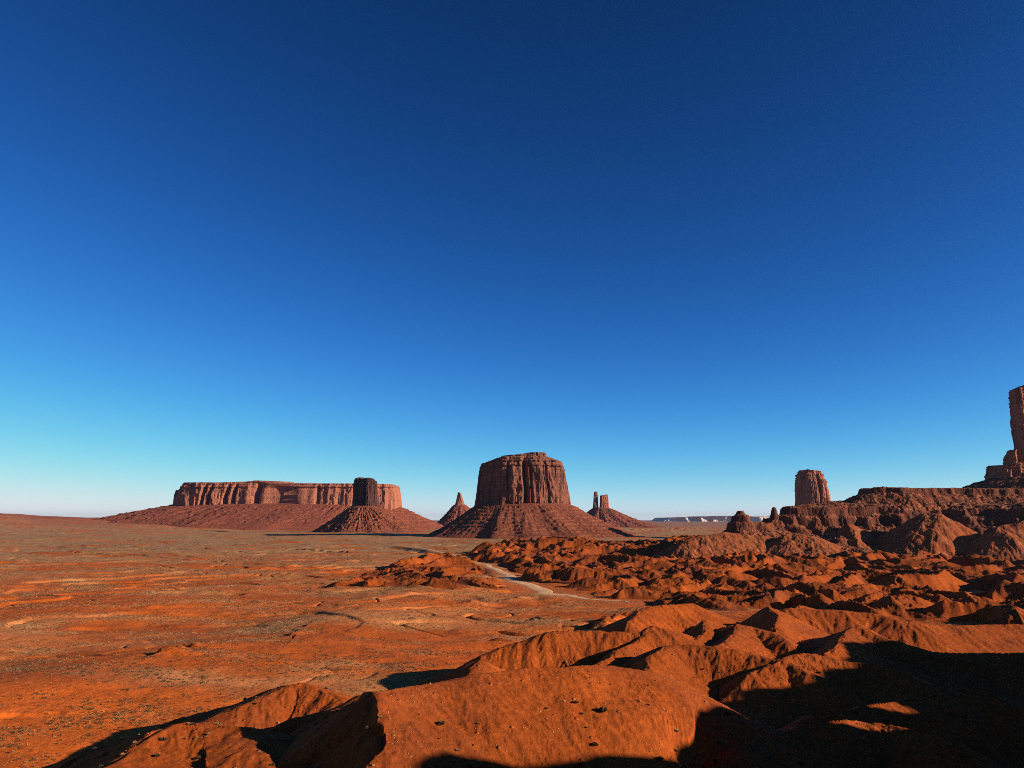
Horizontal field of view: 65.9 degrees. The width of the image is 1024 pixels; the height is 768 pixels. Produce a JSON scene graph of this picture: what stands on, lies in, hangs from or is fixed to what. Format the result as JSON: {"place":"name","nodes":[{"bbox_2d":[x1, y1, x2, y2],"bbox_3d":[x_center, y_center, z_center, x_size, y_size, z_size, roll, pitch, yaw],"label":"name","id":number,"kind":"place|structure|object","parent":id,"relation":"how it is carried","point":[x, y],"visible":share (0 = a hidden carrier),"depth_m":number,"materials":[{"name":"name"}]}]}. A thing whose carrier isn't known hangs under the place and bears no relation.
{"place":"outdoors","nodes":[
{"label":"outdoors","id":0,"kind":"place"},
{"bbox_2d":[48,744,110,767],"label":"hill","id":1,"kind":"structure","parent":0,"point":[68,761],"depth_m":170.22,"materials":[{"name":"brown soil"}]},
{"bbox_2d":[42,722,307,767],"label":"hill","id":2,"kind":"structure","parent":0,"point":[223,746],"depth_m":155.65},
{"bbox_2d":[152,683,352,730],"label":"hill","id":3,"kind":"structure","parent":0,"point":[286,702],"depth_m":226.86,"materials":[{"name":"orange soil"}]},
{"bbox_2d":[269,695,360,735],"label":"hill","id":4,"kind":"structure","parent":0,"point":[298,725],"depth_m":202.28,"materials":[{"name":"orange soil"}]},
{"bbox_2d":[278,691,385,767],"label":"hill","id":5,"kind":"structure","parent":0,"point":[346,729],"depth_m":148.88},
{"bbox_2d":[439,661,506,681],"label":"hill","id":6,"kind":"structure","parent":0,"point":[476,667],"depth_m":272.45,"materials":[{"name":"orange soil"}]},
{"bbox_2d":[0,513,1022,767],"bbox_3d":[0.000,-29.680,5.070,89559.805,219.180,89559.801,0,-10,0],"label":"ground","id":7,"kind":"structure","parent":0,"point":[36,535],"depth_m":559.18,"materials":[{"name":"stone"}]},
{"bbox_2d":[93,480,443,530],"bbox_3d":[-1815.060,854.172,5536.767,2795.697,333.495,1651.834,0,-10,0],"label":"long mesa","id":8,"kind":"structure","parent":7,"relation":"on","point":[260,505],"depth_m":5276.03,"materials":[{"name":"red sandstone"},{"name":"red earth"}]},
{"bbox_2d":[312,477,425,532],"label":"sandstone butte","id":9,"kind":"object","parent":7,"relation":"on","point":[364,512],"visible":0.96,"depth_m":4123.24,"materials":[{"name":"brown stone"}]},
{"bbox_2d":[437,492,469,525],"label":"rock spire","id":10,"kind":"object","parent":7,"relation":"on","point":[458,509],"visible":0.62,"depth_m":6327.10,"materials":[{"name":"stone"}]},
{"bbox_2d":[0,547,985,765],"bbox_3d":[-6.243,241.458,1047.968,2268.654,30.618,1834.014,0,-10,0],"label":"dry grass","id":11,"kind":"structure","parent":7,"relation":"on","point":[234,633],"depth_m":518.21,"materials":[{"name":"plant"}]},
{"bbox_2d":[0,540,986,767],"bbox_3d":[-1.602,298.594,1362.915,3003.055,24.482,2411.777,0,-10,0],"label":"desert scrub","id":12,"kind":"object","parent":7,"relation":"on","point":[203,676],"visible":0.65,"depth_m":483.19,"materials":[{"name":"plant"}]},
{"bbox_2d":[50,655,991,767],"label":"pebbles","id":13,"kind":"object","parent":7,"relation":"on","point":[583,727],"visible":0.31,"depth_m":162.15,"materials":[{"name":"stone"}]},
{"bbox_2d":[426,452,638,538],"bbox_3d":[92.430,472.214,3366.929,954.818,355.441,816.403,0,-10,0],"label":"sandstone butte","id":14,"kind":"object","parent":7,"relation":"on","point":[524,495],"visible":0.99,"depth_m":3216.06,"materials":[{"name":"brown stone"}]},
{"bbox_2d":[586,491,661,527],"bbox_3d":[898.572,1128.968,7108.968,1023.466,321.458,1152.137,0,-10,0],"label":"sandstone butte","id":15,"kind":"object","parent":7,"relation":"on","point":[606,513],"visible":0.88,"depth_m":6902.10,"materials":[{"name":"brown stone"}]},
{"bbox_2d":[652,516,769,521],"bbox_3d":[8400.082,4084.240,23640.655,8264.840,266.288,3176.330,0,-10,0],"label":"distant mesa","id":16,"kind":"structure","parent":7,"relation":"on","point":[712,519],"depth_m":22501.59,"materials":[{"name":"grey stone"}]},
{"bbox_2d":[794,469,830,505],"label":"sandstone butte","id":17,"kind":"object","parent":7,"relation":"on","point":[811,486],"visible":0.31,"depth_m":2928.13,"materials":[{"name":"brown stone"}]},
{"bbox_2d":[650,472,1023,561],"bbox_3d":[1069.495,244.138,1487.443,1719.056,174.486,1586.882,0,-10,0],"label":"layered mesa","id":18,"kind":"structure","parent":7,"relation":"on","point":[914,529],"depth_m":1347.50,"materials":[{"name":"brown stone"}]},
{"bbox_2d":[724,477,1022,556],"bbox_3d":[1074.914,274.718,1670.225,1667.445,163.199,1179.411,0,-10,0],"label":"rubble","id":19,"kind":"object","parent":18,"relation":"on","point":[889,504],"visible":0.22,"depth_m":1415.11,"materials":[{"name":"brown stone"}]},
{"bbox_2d":[984,385,1023,479],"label":"rock tower","id":20,"kind":"structure","parent":18,"relation":"on","point":[1013,464],"depth_m":1622.80,"materials":[{"name":"brown stone"}]},
{"bbox_2d":[0,0,1023,519],"label":"sky","id":21,"kind":"structure","parent":0,"point":[690,257],"materials":[{"name":"blue"}]},
{"bbox_2d":[405,546,627,601],"bbox_3d":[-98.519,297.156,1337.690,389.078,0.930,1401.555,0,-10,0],"label":"dirt road","id":22,"kind":"structure","parent":0,"point":[509,577],"depth_m":815.55,"materials":[{"name":"pale dusty dirt"}]},
{"bbox_2d":[296,665,779,767],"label":"hill","id":23,"kind":"structure","parent":0,"point":[627,715],"depth_m":159.17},
{"bbox_2d":[599,707,607,711],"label":"desert shrub","id":24,"kind":"object","parent":23,"relation":"on","point":[602,709],"visible":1,"depth_m":163.58,"materials":[{"name":"green plant"}]},
{"bbox_2d":[410,630,667,685],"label":"hill","id":25,"kind":"structure","parent":0,"point":[561,649],"depth_m":324.64,"materials":[{"name":"orange soil"}]},
{"bbox_2d":[594,625,710,666],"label":"hill","id":26,"kind":"structure","parent":0,"point":[646,639],"depth_m":329.00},
{"bbox_2d":[594,603,740,633],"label":"hill","id":27,"kind":"structure","parent":0,"point":[685,618],"depth_m":445.41,"materials":[{"name":"orange soil"}]},
{"bbox_2d":[628,646,718,700],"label":"hill","id":28,"kind":"structure","parent":0,"point":[655,661],"depth_m":280.57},
{"bbox_2d":[327,535,1023,640],"bbox_3d":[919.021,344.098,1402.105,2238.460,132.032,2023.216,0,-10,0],"label":"badland hills","id":29,"kind":"structure","parent":0,"point":[921,586],"depth_m":805.21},
{"bbox_2d":[686,620,725,644],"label":"hill","id":30,"kind":"structure","parent":0,"point":[703,632],"depth_m":355.51,"materials":[{"name":"orange soil"}]},
{"bbox_2d":[619,645,867,712],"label":"hill","id":31,"kind":"structure","parent":0,"point":[728,663],"depth_m":281.52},
{"bbox_2d":[711,627,800,658],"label":"hill","id":32,"kind":"structure","parent":0,"point":[737,638],"depth_m":333.75,"materials":[{"name":"orange sand"}]},
{"bbox_2d":[715,624,808,657],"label":"hill","id":33,"kind":"structure","parent":0,"point":[779,645],"depth_m":340.03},
{"bbox_2d":[739,607,829,642],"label":"hill","id":34,"kind":"structure","parent":0,"point":[792,628],"depth_m":394.73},
{"bbox_2d":[794,605,814,609],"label":"hill","id":35,"kind":"structure","parent":0,"point":[800,607],"depth_m":451.01,"materials":[{"name":"orange sand"}]},
{"bbox_2d":[718,653,960,728],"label":"hill","id":36,"kind":"structure","parent":0,"point":[753,688],"depth_m":266.52,"materials":[{"name":"brown sand"}]},
{"bbox_2d":[681,719,1007,767],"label":"hill","id":37,"kind":"structure","parent":0,"point":[931,750],"depth_m":167.00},
{"bbox_2d":[726,608,1023,653],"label":"hill","id":38,"kind":"structure","parent":0,"point":[1000,638],"depth_m":395.71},
{"bbox_2d":[809,627,959,692],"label":"hill","id":39,"kind":"structure","parent":0,"point":[852,644],"depth_m":312.96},
{"bbox_2d":[778,694,1023,767],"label":"hill","id":40,"kind":"structure","parent":0,"point":[996,722],"depth_m":198.21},
{"bbox_2d":[799,625,1023,705],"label":"hill","id":41,"kind":"structure","parent":0,"point":[997,674],"depth_m":306.54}
]}

